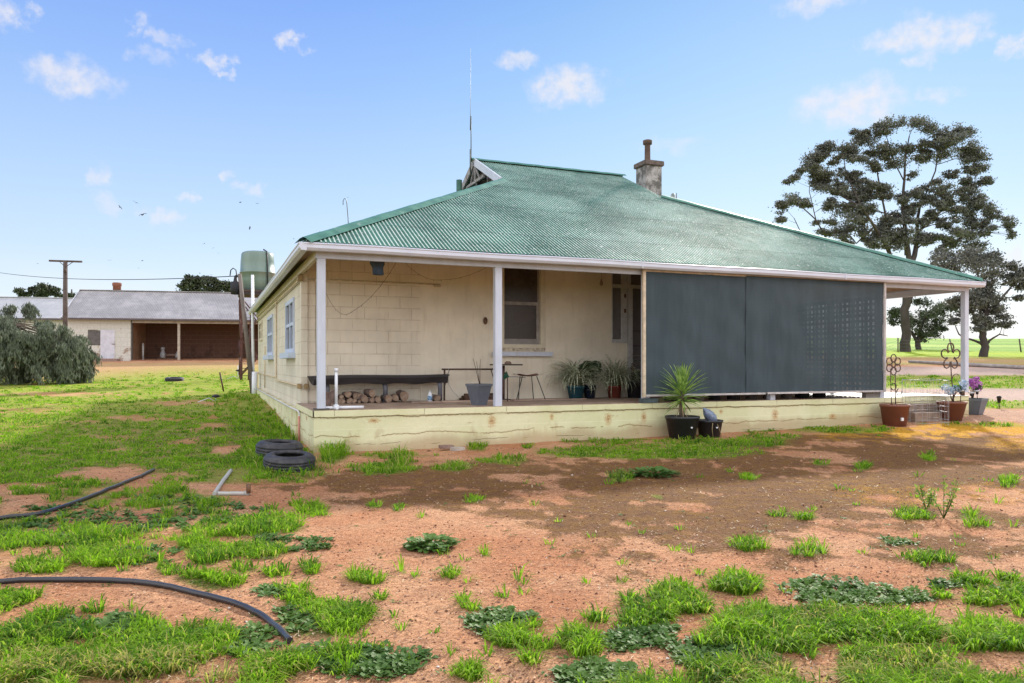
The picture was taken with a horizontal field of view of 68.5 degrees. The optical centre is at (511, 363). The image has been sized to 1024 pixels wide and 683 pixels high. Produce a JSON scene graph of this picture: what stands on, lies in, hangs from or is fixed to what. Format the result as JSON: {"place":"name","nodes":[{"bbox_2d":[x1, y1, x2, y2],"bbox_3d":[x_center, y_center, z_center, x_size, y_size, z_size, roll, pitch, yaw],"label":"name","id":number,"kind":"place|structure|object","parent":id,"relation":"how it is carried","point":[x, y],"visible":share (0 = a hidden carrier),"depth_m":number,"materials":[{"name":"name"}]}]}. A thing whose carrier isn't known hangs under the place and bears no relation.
{"place":"outdoors","nodes":[
{"label":"outdoors","id":0,"kind":"place"},
{"bbox_2d":[199,394,219,401],"bbox_3d":[-9.054,1.056,22.530,0.250,0.229,0.660,0,0,34],"label":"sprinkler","id":1,"kind":"object","parent":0,"point":[215,396],"visible":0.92,"depth_m":22.62,"materials":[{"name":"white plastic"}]},
{"bbox_2d":[0,338,1023,682],"bbox_3d":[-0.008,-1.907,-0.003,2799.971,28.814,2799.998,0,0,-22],"label":"ground","id":2,"kind":"structure","parent":0,"point":[1000,454],"depth_m":7.33,"materials":[{"name":"brown soil"}]},
{"bbox_2d":[12,285,36,296],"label":"distant tree","id":3,"kind":"object","parent":2,"relation":"on","point":[20,292],"visible":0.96,"depth_m":94.56,"materials":[{"name":"green plant"}]},
{"bbox_2d":[0,296,72,333],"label":"shed","id":4,"kind":"structure","parent":2,"relation":"on","point":[50,308],"depth_m":63.85,"materials":[{"name":"white metal"}]},
{"bbox_2d":[30,282,62,296],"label":"distant tree","id":5,"kind":"object","parent":2,"relation":"on","point":[44,290],"visible":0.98,"depth_m":94.46,"materials":[{"name":"green plant"}]},
{"bbox_2d":[0,302,102,385],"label":"weeping tree","id":6,"kind":"object","parent":2,"relation":"on","point":[60,355],"visible":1,"depth_m":32.27,"materials":[{"name":"green plant"}]},
{"bbox_2d":[49,260,81,326],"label":"power pole","id":7,"kind":"object","parent":2,"relation":"on","point":[65,292],"visible":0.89,"depth_m":45.90,"materials":[{"name":"brown wood"}]},
{"bbox_2d":[61,289,75,297],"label":"distant tree","id":8,"kind":"object","parent":2,"relation":"on","point":[71,295],"visible":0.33,"depth_m":109.33,"materials":[{"name":"green plant"}]},
{"bbox_2d":[0,468,154,519],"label":"poly pipe","id":9,"kind":"object","parent":2,"relation":"on","point":[53,509],"visible":0.94,"depth_m":8.05,"materials":[{"name":"black plastic"}]},
{"bbox_2d":[142,343,143,359],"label":"white post","id":10,"kind":"object","parent":2,"relation":"on","point":[142,351],"visible":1,"depth_m":54.81,"materials":[{"name":"white wood"}]},
{"bbox_2d":[0,577,292,643],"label":"poly pipe","id":11,"kind":"object","parent":2,"relation":"on","point":[270,621],"visible":0.98,"depth_m":4.94,"materials":[{"name":"black plastic"}]},
{"bbox_2d":[60,282,257,361],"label":"machinery shed","id":12,"kind":"structure","parent":2,"relation":"on","point":[116,323],"depth_m":54.74,"materials":[{"name":"brick"}]},
{"bbox_2d":[60,289,99,345],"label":"window","id":13,"kind":"structure","parent":12,"relation":"in","point":[93,335],"depth_m":52.41,"materials":[{"name":"grey"}]},
{"bbox_2d":[100,330,114,358],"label":"door","id":14,"kind":"structure","parent":12,"relation":"in","point":[107,337],"depth_m":52.48,"materials":[{"name":"white metal"}]},
{"bbox_2d":[157,347,181,359],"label":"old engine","id":15,"kind":"object","parent":12,"relation":"on","point":[163,354],"visible":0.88,"depth_m":55.23,"materials":[{"name":"grey metal"}]},
{"bbox_2d":[165,377,183,381],"bbox_3d":[-15.849,0.751,35.294,0.840,0.200,0.840,0,3,-22],"label":"tyre","id":16,"kind":"object","parent":2,"relation":"on","point":[170,379],"visible":0.94,"depth_m":34.99,"materials":[{"name":"rubber"}]},
{"bbox_2d":[176,274,206,291],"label":"distant tree","id":17,"kind":"object","parent":2,"relation":"on","point":[193,283],"visible":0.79,"depth_m":84.55,"materials":[{"name":"green plant"}]},
{"bbox_2d":[201,275,231,291],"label":"distant tree","id":18,"kind":"object","parent":2,"relation":"on","point":[215,284],"visible":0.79,"depth_m":87.30,"materials":[{"name":"green plant"}]},
{"bbox_2d":[219,372,223,390],"bbox_3d":[-10.728,0.742,27.811,0.219,0.834,0.057,0,0,0],"label":"steel post","id":19,"kind":"object","parent":2,"relation":"on","point":[221,381],"visible":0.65,"depth_m":27.79,"materials":[{"name":"brown metal"}]},
{"bbox_2d":[212,469,250,495],"bbox_3d":[-3.539,1.443,9.418,0.408,0.136,2.063,0,0,-22],"label":"drain pipe","id":20,"kind":"object","parent":2,"relation":"on","point":[232,493],"visible":1,"depth_m":8.53,"materials":[{"name":"grey plastic"}]},
{"bbox_2d":[229,268,252,392],"bbox_3d":[-9.751,-1.204,27.329,1.206,4.597,0.351,0,0,25],"label":"leaning pole","id":21,"kind":"object","parent":2,"relation":"on","point":[236,287],"visible":1,"depth_m":27.28,"materials":[{"name":"grey wood"}]},
{"bbox_2d":[4,273,233,279],"bbox_3d":[-26.459,-5.378,43.750,46.079,4.407,0.030,0,0,45],"label":"power line","id":22,"kind":"object","parent":21,"relation":"attached to","point":[131,279],"visible":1,"depth_m":35.06,"materials":[{"name":"black metal"}]},
{"bbox_2d":[243,307,250,379],"bbox_3d":[-12.908,-0.967,36.418,0.392,3.561,0.833,0,0,-10],"label":"steel ladder","id":23,"kind":"object","parent":2,"relation":"on","point":[249,341],"visible":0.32,"depth_m":36.54,"materials":[{"name":"grey metal"}]},
{"bbox_2d":[238,289,262,379],"bbox_3d":[-12.535,-1.337,37.028,1.900,4.411,1.860,0,0,-22],"label":"tank stand","id":24,"kind":"object","parent":2,"relation":"on","point":[247,294],"visible":0.37,"depth_m":36.01,"materials":[{"name":"red metal"}]},
{"bbox_2d":[239,249,274,289],"bbox_3d":[-12.523,-4.458,36.997,1.680,2.233,1.686,0,0,-22],"label":"water tank","id":25,"kind":"object","parent":24,"relation":"on","point":[259,266],"visible":0.81,"depth_m":36.32,"materials":[{"name":"green plastic"}]},
{"bbox_2d":[255,439,303,456],"bbox_3d":[-3.689,1.365,11.930,0.730,0.260,0.730,3,1,-22],"label":"tyre","id":26,"kind":"object","parent":2,"relation":"on","point":[266,446],"visible":0.65,"depth_m":11.68,"materials":[{"name":"rubber"}]},
{"bbox_2d":[263,450,315,472],"bbox_3d":[-3.131,1.386,10.585,0.710,0.230,0.710,4,5,10],"label":"tyre","id":27,"kind":"object","parent":2,"relation":"on","point":[279,459],"visible":0.87,"depth_m":10.35,"materials":[{"name":"rubber"}]},
{"bbox_2d":[402,533,460,552],"bbox_3d":[-0.655,1.448,6.149,0.501,0.088,0.516,0,0,-22],"label":"weed rosette","id":28,"kind":"object","parent":2,"relation":"on","point":[414,543],"visible":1,"depth_m":6.09,"materials":[{"name":"green plant"}]},
{"bbox_2d":[438,445,453,448],"bbox_3d":[-1.135,1.445,13.014,0.260,0.060,0.100,2,2,-28],"label":"brick","id":29,"kind":"object","parent":2,"relation":"on","point":[444,446],"visible":0.84,"depth_m":12.96,"materials":[{"name":"brown brick"}]},
{"bbox_2d":[450,447,464,450],"bbox_3d":[-0.934,1.475,12.945,0.260,0.060,0.100,2,1,-42],"label":"brick","id":30,"kind":"object","parent":2,"relation":"on","point":[456,448],"visible":1,"depth_m":12.89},
{"bbox_2d":[0,452,1021,682],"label":"broadleaf weeds","id":31,"kind":"object","parent":2,"relation":"on","point":[376,662],"visible":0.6,"depth_m":4.32,"materials":[{"name":"green plant"}]},
{"bbox_2d":[0,369,1023,682],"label":"grass","id":32,"kind":"structure","parent":2,"relation":"on","point":[32,649],"depth_m":4.61,"materials":[{"name":"green plant"}]},
{"bbox_2d":[0,443,1023,682],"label":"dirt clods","id":33,"kind":"object","parent":2,"relation":"on","point":[561,660],"visible":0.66,"depth_m":5.46,"materials":[{"name":"brown soil"}]},
{"bbox_2d":[248,139,985,452],"bbox_3d":[0.709,-2.700,23.285,16.126,9.200,17.720,0,0,-22],"label":"farmhouse","id":34,"kind":"object","parent":2,"relation":"on","point":[563,257],"visible":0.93,"depth_m":15.97,"materials":[{"name":"concrete"}]},
{"bbox_2d":[251,275,257,393],"bbox_3d":[-9.306,-0.921,27.075,0.400,4.557,0.231,0,0,43],"label":"vent pipe","id":35,"kind":"object","parent":34,"relation":"attached to","point":[254,380],"visible":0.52,"depth_m":27.15,"materials":[{"name":"white plastic"}]},
{"bbox_2d":[259,320,262,340],"bbox_3d":[-8.932,-1.150,26.803,0.100,0.700,1.600,0,0,-22],"label":"window","id":36,"kind":"structure","parent":34,"relation":"in","point":[261,322],"depth_m":26.21,"materials":[{"name":"glass"}]},
{"bbox_2d":[263,314,273,359],"bbox_3d":[-7.309,-0.770,22.605,0.220,1.320,2.240,0,0,-22],"label":"window","id":37,"kind":"structure","parent":34,"relation":"in","point":[269,356],"depth_m":22.58,"materials":[{"name":"white glass"}]},
{"bbox_2d":[279,297,294,358],"bbox_3d":[-5.067,-0.770,17.029,0.220,1.320,2.060,0,0,-22],"label":"window","id":38,"kind":"structure","parent":34,"relation":"in","point":[289,353],"depth_m":17.00,"materials":[{"name":"white glass"}]},
{"bbox_2d":[326,392,331,405],"bbox_3d":[-3.391,0.653,13.839,0.109,0.270,0.144,0,0,22],"label":"log","id":39,"kind":"object","parent":34,"relation":"on","point":[328,398],"visible":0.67,"depth_m":13.79,"materials":[{"name":"brown wood"}]},
{"bbox_2d":[331,390,334,403],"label":"log","id":40,"kind":"object","parent":34,"relation":"on","point":[333,397],"visible":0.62,"depth_m":14.54,"materials":[{"name":"wood"}]},
{"bbox_2d":[326,368,363,409],"bbox_3d":[-2.916,0.430,12.774,0.762,0.694,0.320,0,0,-22],"label":"pipe stand","id":41,"kind":"object","parent":34,"relation":"on","point":[336,406],"visible":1,"depth_m":12.67,"materials":[{"name":"white plastic"}]},
{"bbox_2d":[345,397,352,402],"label":"log","id":42,"kind":"object","parent":34,"relation":"on","point":[349,400],"visible":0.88,"depth_m":14.68,"materials":[{"name":"brown wood"}]},
{"bbox_2d":[341,391,350,397],"bbox_3d":[-3.263,0.615,14.799,0.136,0.131,0.306,0,0,-26],"label":"log","id":43,"kind":"object","parent":42,"relation":"on","point":[346,394],"visible":0.96,"depth_m":14.67,"materials":[{"name":"brown wood"}]},
{"bbox_2d":[357,394,367,402],"bbox_3d":[-2.991,0.695,14.903,0.172,0.171,0.305,0,0,-40],"label":"log","id":44,"kind":"object","parent":34,"relation":"on","point":[363,398],"visible":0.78,"depth_m":14.78,"materials":[{"name":"brown wood"}]},
{"bbox_2d":[331,263,395,315],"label":"string lights","id":45,"kind":"object","parent":34,"relation":"hanging from","point":[371,296],"visible":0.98,"depth_m":13.98,"materials":[{"name":"brown metal"}]},
{"bbox_2d":[367,398,374,402],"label":"log","id":46,"kind":"object","parent":34,"relation":"on","point":[371,400],"visible":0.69,"depth_m":14.84,"materials":[{"name":"brown wood"}]},
{"bbox_2d":[363,389,374,397],"bbox_3d":[-2.843,0.596,14.966,0.141,0.176,0.305,0,0,-32],"label":"log","id":47,"kind":"object","parent":46,"relation":"on","point":[370,393],"visible":0.97,"depth_m":14.86,"materials":[{"name":"brown wood"}]},
{"bbox_2d":[374,396,380,402],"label":"log","id":48,"kind":"object","parent":34,"relation":"on","point":[377,399],"visible":0.75,"depth_m":14.89,"materials":[{"name":"brown wood"}]},
{"bbox_2d":[370,261,384,274],"bbox_3d":[-2.379,-1.735,13.216,0.284,0.370,0.150,0,0,-22],"label":"hanging bag","id":49,"kind":"object","parent":34,"relation":"hanging from","point":[377,268],"visible":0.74,"depth_m":13.17,"materials":[{"name":"grey fabric"}]},
{"bbox_2d":[307,374,449,401],"bbox_3d":[-2.627,0.505,15.060,2.820,0.563,0.455,0,0,-22],"label":"bench","id":50,"kind":"object","parent":34,"relation":"on","point":[385,380],"visible":0.84,"depth_m":14.96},
{"bbox_2d":[380,395,391,402],"bbox_3d":[-2.526,0.713,15.096,0.147,0.172,0.303,0,0,-28],"label":"log","id":51,"kind":"object","parent":34,"relation":"on","point":[387,398],"visible":0.93,"depth_m":14.97,"materials":[{"name":"brown wood"}]},
{"bbox_2d":[390,394,398,400],"bbox_3d":[-2.389,0.694,15.238,0.152,0.153,0.304,0,0,-17],"label":"log","id":52,"kind":"object","parent":34,"relation":"on","point":[395,397],"visible":0.85,"depth_m":15.10,"materials":[{"name":"brown wood"}]},
{"bbox_2d":[396,390,408,401],"bbox_3d":[-2.234,0.659,15.300,0.200,0.232,0.318,0,0,-22],"label":"log","id":53,"kind":"object","parent":34,"relation":"on","point":[402,395],"visible":0.93,"depth_m":15.18,"materials":[{"name":"brown wood"}]},
{"bbox_2d":[428,390,431,400],"bbox_3d":[-1.650,0.664,15.126,0.092,0.238,0.090,0,0,-22],"label":"bottle","id":54,"kind":"object","parent":34,"relation":"on","point":[429,396],"visible":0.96,"depth_m":15.09,"materials":[{"name":"white plastic"}]},
{"bbox_2d":[432,394,440,400],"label":"log","id":55,"kind":"object","parent":34,"relation":"on","point":[436,397],"visible":0.71,"depth_m":15.35,"materials":[{"name":"brown wood"}]},
{"bbox_2d":[411,400,510,402],"bbox_3d":[-1.020,0.771,15.272,2.100,0.021,0.100,0,0,-22],"label":"board","id":56,"kind":"object","parent":34,"relation":"on","point":[437,401],"visible":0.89,"depth_m":14.97,"materials":[{"name":"brown wood"}]},
{"bbox_2d":[442,400,492,402],"bbox_3d":[-0.816,0.765,15.235,1.250,0.034,0.080,0,0,-22],"label":"board","id":57,"kind":"object","parent":34,"relation":"on","point":[462,401],"visible":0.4,"depth_m":15.11,"materials":[{"name":"wood"}]},
{"bbox_2d":[442,368,492,400],"bbox_3d":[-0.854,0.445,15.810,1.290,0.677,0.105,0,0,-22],"label":"table","id":58,"kind":"object","parent":34,"relation":"on","point":[449,369],"visible":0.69,"depth_m":15.67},
{"bbox_2d":[470,63,471,173],"bbox_3d":[-1.183,-7.206,21.459,0.053,3.600,0.042,0,0,-44],"label":"antenna mast","id":59,"kind":"object","parent":34,"relation":"on","point":[470,121],"visible":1,"depth_m":21.45,"materials":[{"name":"grey metal"}]},
{"bbox_2d":[459,393,492,399],"bbox_3d":[-0.689,0.706,15.954,0.821,0.145,0.320,0,0,-22],"label":"timber stack","id":60,"kind":"object","parent":34,"relation":"on","point":[465,396],"visible":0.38,"depth_m":15.77,"materials":[{"name":"brown wood"}]},
{"bbox_2d":[465,359,492,404],"bbox_3d":[-0.619,0.343,14.086,0.366,0.881,0.366,0,0,-42],"label":"grey planter","id":61,"kind":"object","parent":34,"relation":"on","point":[479,393],"visible":0.99,"depth_m":13.99,"materials":[{"name":"stone"}]},
{"bbox_2d":[490,364,522,399],"bbox_3d":[-0.124,0.399,15.751,0.560,0.768,0.480,0,0,-22],"label":"table","id":62,"kind":"object","parent":34,"relation":"on","point":[503,384],"visible":0.68,"depth_m":15.71,"materials":[{"name":"black metal"}]},
{"bbox_2d":[503,372,524,400],"bbox_3d":[0.066,0.476,15.547,0.498,0.614,0.180,0,0,-22],"label":"hose funnel","id":63,"kind":"object","parent":34,"relation":"on","point":[506,375],"visible":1,"depth_m":15.48,"materials":[{"name":"green plastic"}]},
{"bbox_2d":[492,268,552,355],"bbox_3d":[0.213,-1.287,16.602,1.420,2.265,0.250,0,0,-22],"label":"window","id":64,"kind":"structure","parent":34,"relation":"in","point":[523,290],"depth_m":16.68,"materials":[{"name":"grey glass"}]},
{"bbox_2d":[513,373,544,399],"bbox_3d":[0.334,0.503,16.047,0.686,0.566,0.387,0,0,-22],"label":"stool","id":65,"kind":"object","parent":34,"relation":"on","point":[531,375],"visible":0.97,"depth_m":16.00,"materials":[{"name":"black metal"}]},
{"bbox_2d":[513,398,586,400],"bbox_3d":[0.821,0.772,16.055,1.700,0.019,0.080,0,0,-22],"label":"board","id":66,"kind":"object","parent":34,"relation":"on","point":[549,399],"visible":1,"depth_m":16.00,"materials":[{"name":"wood"}]},
{"bbox_2d":[544,357,607,398],"bbox_3d":[1.380,0.316,16.663,1.483,0.935,1.621,0,0,8],"label":"potted plant","id":67,"kind":"object","parent":34,"relation":"on","point":[575,377],"visible":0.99,"depth_m":16.48,"materials":[{"name":"green plant"}]},
{"bbox_2d":[578,360,601,398],"bbox_3d":[1.756,0.357,16.745,0.572,0.852,0.473,0,0,-22],"label":"potted plant","id":68,"kind":"object","parent":34,"relation":"on","point":[588,394],"visible":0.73,"depth_m":16.69,"materials":[{"name":"green plant"}]},
{"bbox_2d":[581,354,640,397],"bbox_3d":[2.393,0.280,17.006,1.681,1.010,1.646,0,0,44],"label":"potted plant","id":69,"kind":"object","parent":34,"relation":"on","point":[617,378],"visible":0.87,"depth_m":16.89,"materials":[{"name":"green plant"}]},
{"bbox_2d":[627,363,640,397],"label":"potted plant","id":70,"kind":"object","parent":34,"relation":"on","point":[634,391],"visible":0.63,"depth_m":17.05,"materials":[{"name":"grey plant"}]},
{"bbox_2d":[633,289,640,380],"bbox_3d":[3.282,-0.488,17.882,1.030,2.543,0.066,0,0,-22],"label":"door","id":71,"kind":"structure","parent":34,"relation":"in","point":[636,292],"depth_m":17.73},
{"bbox_2d":[639,269,885,402],"bbox_3d":[5.490,-0.531,16.008,6.390,2.628,0.270,0,0,-22],"label":"shade screen","id":72,"kind":"object","parent":34,"relation":"on","point":[728,334],"visible":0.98,"depth_m":15.81,"materials":[{"name":"grey fabric"}]},
{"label":"log","id":73,"kind":"object","parent":34,"relation":"on","visible":0},
{"bbox_2d":[349,391,357,399],"bbox_3d":[-3.152,0.641,14.930,0.126,0.165,0.311,0,0,-31],"label":"log","id":74,"kind":"object","parent":73,"relation":"on","point":[353,395],"visible":0.78,"depth_m":14.81,"materials":[{"name":"brown wood"}]},
{"bbox_2d":[612,468,626,482],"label":"thin weed","id":75,"kind":"object","parent":2,"relation":"on","point":[620,476],"visible":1,"depth_m":9.36,"materials":[{"name":"green plant"}]},
{"bbox_2d":[629,466,680,478],"bbox_3d":[1.899,1.434,9.994,0.712,0.130,0.736,0,0,-22],"label":"weed rosette","id":76,"kind":"object","parent":2,"relation":"on","point":[662,470],"visible":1,"depth_m":9.95,"materials":[{"name":"green plant"}]},
{"bbox_2d":[654,361,711,439],"bbox_3d":[3.338,0.710,14.693,1.174,1.515,1.198,0,0,-22],"label":"yucca plant","id":77,"kind":"object","parent":2,"relation":"on","point":[681,424],"visible":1,"depth_m":14.54,"materials":[{"name":"green plant"}]},
{"bbox_2d":[697,419,722,437],"bbox_3d":[3.918,1.292,14.918,0.534,0.340,0.534,0,0,-22],"label":"pot","id":78,"kind":"object","parent":2,"relation":"on","point":[705,427],"visible":0.77,"depth_m":14.72,"materials":[{"name":"black plastic"}]},
{"bbox_2d":[703,408,717,420],"bbox_3d":[3.921,1.036,14.898,0.335,0.326,0.208,0,0,-22],"label":"bird ornament","id":79,"kind":"object","parent":78,"relation":"in","point":[709,414],"visible":0.87,"depth_m":14.82,"materials":[{"name":"white ceramic"}]},
{"bbox_2d":[879,404,909,426],"bbox_3d":[8.539,1.156,16.776,0.624,0.480,0.624,0,0,-22],"label":"terracotta pot","id":80,"kind":"object","parent":2,"relation":"on","point":[894,415],"visible":0.98,"depth_m":16.56,"materials":[{"name":"ceramic"}]},
{"bbox_2d":[886,354,901,404],"bbox_3d":[8.525,0.373,16.765,0.465,1.168,0.033,0,0,-22],"label":"metal flower","id":81,"kind":"object","parent":80,"relation":"on","point":[892,366],"visible":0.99,"depth_m":16.76,"materials":[{"name":"metal"}]},
{"bbox_2d":[768,114,1021,351],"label":"gum tree","id":82,"kind":"object","parent":2,"relation":"on","point":[859,195],"visible":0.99,"depth_m":79.61,"materials":[{"name":"green plant"}]},
{"bbox_2d":[886,296,959,349],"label":"evergreen tree","id":83,"kind":"object","parent":2,"relation":"on","point":[920,335],"visible":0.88,"depth_m":91.68,"materials":[{"name":"green plant"}]},
{"bbox_2d":[901,379,948,425],"bbox_3d":[9.263,0.863,16.851,0.943,1.016,0.937,0,0,-22],"label":"wire cage","id":84,"kind":"object","parent":2,"relation":"on","point":[941,421],"visible":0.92,"depth_m":16.77,"materials":[{"name":"grey metal"}]},
{"bbox_2d":[914,484,939,508],"bbox_3d":[4.264,1.380,7.758,0.146,0.263,0.258,0,0,-29],"label":"thin weed","id":85,"kind":"object","parent":2,"relation":"on","point":[929,500],"visible":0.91,"depth_m":7.74,"materials":[{"name":"green plant"}]},
{"bbox_2d":[927,475,962,517],"bbox_3d":[4.182,1.298,7.271,0.226,0.416,0.249,0,0,-22],"label":"thin weed","id":86,"kind":"object","parent":2,"relation":"on","point":[950,502],"visible":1,"depth_m":7.27,"materials":[{"name":"green plant"}]},
{"bbox_2d":[936,401,967,420],"bbox_3d":[10.252,1.111,17.529,0.644,0.440,0.644,0,0,-22],"label":"terracotta pot","id":87,"kind":"object","parent":2,"relation":"on","point":[957,410],"visible":0.94,"depth_m":17.31,"materials":[{"name":"ceramic"}]},
{"bbox_2d":[941,342,960,401],"bbox_3d":[10.224,0.211,17.517,0.640,1.403,0.032,0,0,-22],"label":"metal flower","id":88,"kind":"object","parent":87,"relation":"in","point":[950,362],"visible":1,"depth_m":17.52,"materials":[{"name":"metal"}]},
{"bbox_2d":[941,379,968,401],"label":"artificial flowers","id":89,"kind":"object","parent":87,"relation":"in","point":[949,390],"visible":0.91,"depth_m":17.53,"materials":[{"name":"blue fabric"}]},
{"bbox_2d":[886,338,1021,351],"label":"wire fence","id":90,"kind":"object","parent":2,"relation":"on","point":[898,343],"visible":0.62,"depth_m":77.98,"materials":[{"name":"grey wood"}]},
{"bbox_2d":[908,360,1023,368],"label":"fallen pole","id":91,"kind":"object","parent":2,"relation":"on","point":[976,364],"visible":0.76,"depth_m":46.94,"materials":[{"name":"metal"}]},
{"bbox_2d":[926,240,1023,356],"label":"gum tree","id":92,"kind":"object","parent":2,"relation":"on","point":[985,297],"visible":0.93,"depth_m":59.58,"materials":[{"name":"green plant"}]},
{"bbox_2d":[969,398,988,414],"bbox_3d":[11.444,1.065,18.665,0.541,0.400,0.541,0,0,-42],"label":"square planter","id":93,"kind":"object","parent":2,"relation":"on","point":[977,406],"visible":0.67,"depth_m":18.46,"materials":[{"name":"grey stone"}]},
{"bbox_2d":[969,376,982,398],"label":"artificial flowers","id":94,"kind":"object","parent":93,"relation":"on","point":[973,383],"visible":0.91,"depth_m":18.63,"materials":[{"name":"purple fabric"}]},
{"bbox_2d":[996,396,1001,408],"bbox_3d":[13.091,1.048,20.203,0.140,0.350,0.140,0,0,-22],"label":"garden light","id":95,"kind":"object","parent":2,"relation":"on","point":[999,399],"visible":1,"depth_m":20.17,"materials":[{"name":"black plastic"}]},
{"bbox_2d":[0,0,1023,338],"label":"sky","id":96,"kind":"structure","parent":0,"point":[178,113],"materials":[{"name":"blue"}]},
{"bbox_2d":[708,395,720,399],"bbox_3d":[4.345,0.603,16.135,0.324,0.360,0.324,0,0,-22],"label":"shaded pot","id":97,"kind":"object","parent":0,"point":[713,397],"visible":0.1,"depth_m":16.03,"materials":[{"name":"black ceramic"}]},
{"bbox_2d":[727,392,740,399],"bbox_3d":[4.809,0.633,16.322,0.364,0.300,0.364,0,0,-22],"label":"shaded pot","id":98,"kind":"object","parent":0,"point":[733,397],"visible":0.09,"depth_m":16.20,"materials":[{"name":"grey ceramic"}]},
{"bbox_2d":[795,393,808,397],"bbox_3d":[6.572,0.618,17.030,0.384,0.330,0.384,0,0,-22],"label":"shaded pot","id":99,"kind":"object","parent":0,"point":[804,395],"visible":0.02,"depth_m":16.90,"materials":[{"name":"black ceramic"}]},
{"bbox_2d":[812,393,825,397],"bbox_3d":[7.036,0.603,17.217,0.364,0.360,0.364,0,0,-22],"label":"shaded pot","id":100,"kind":"object","parent":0,"point":[819,395],"visible":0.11,"depth_m":17.10,"materials":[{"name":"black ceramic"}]}
]}

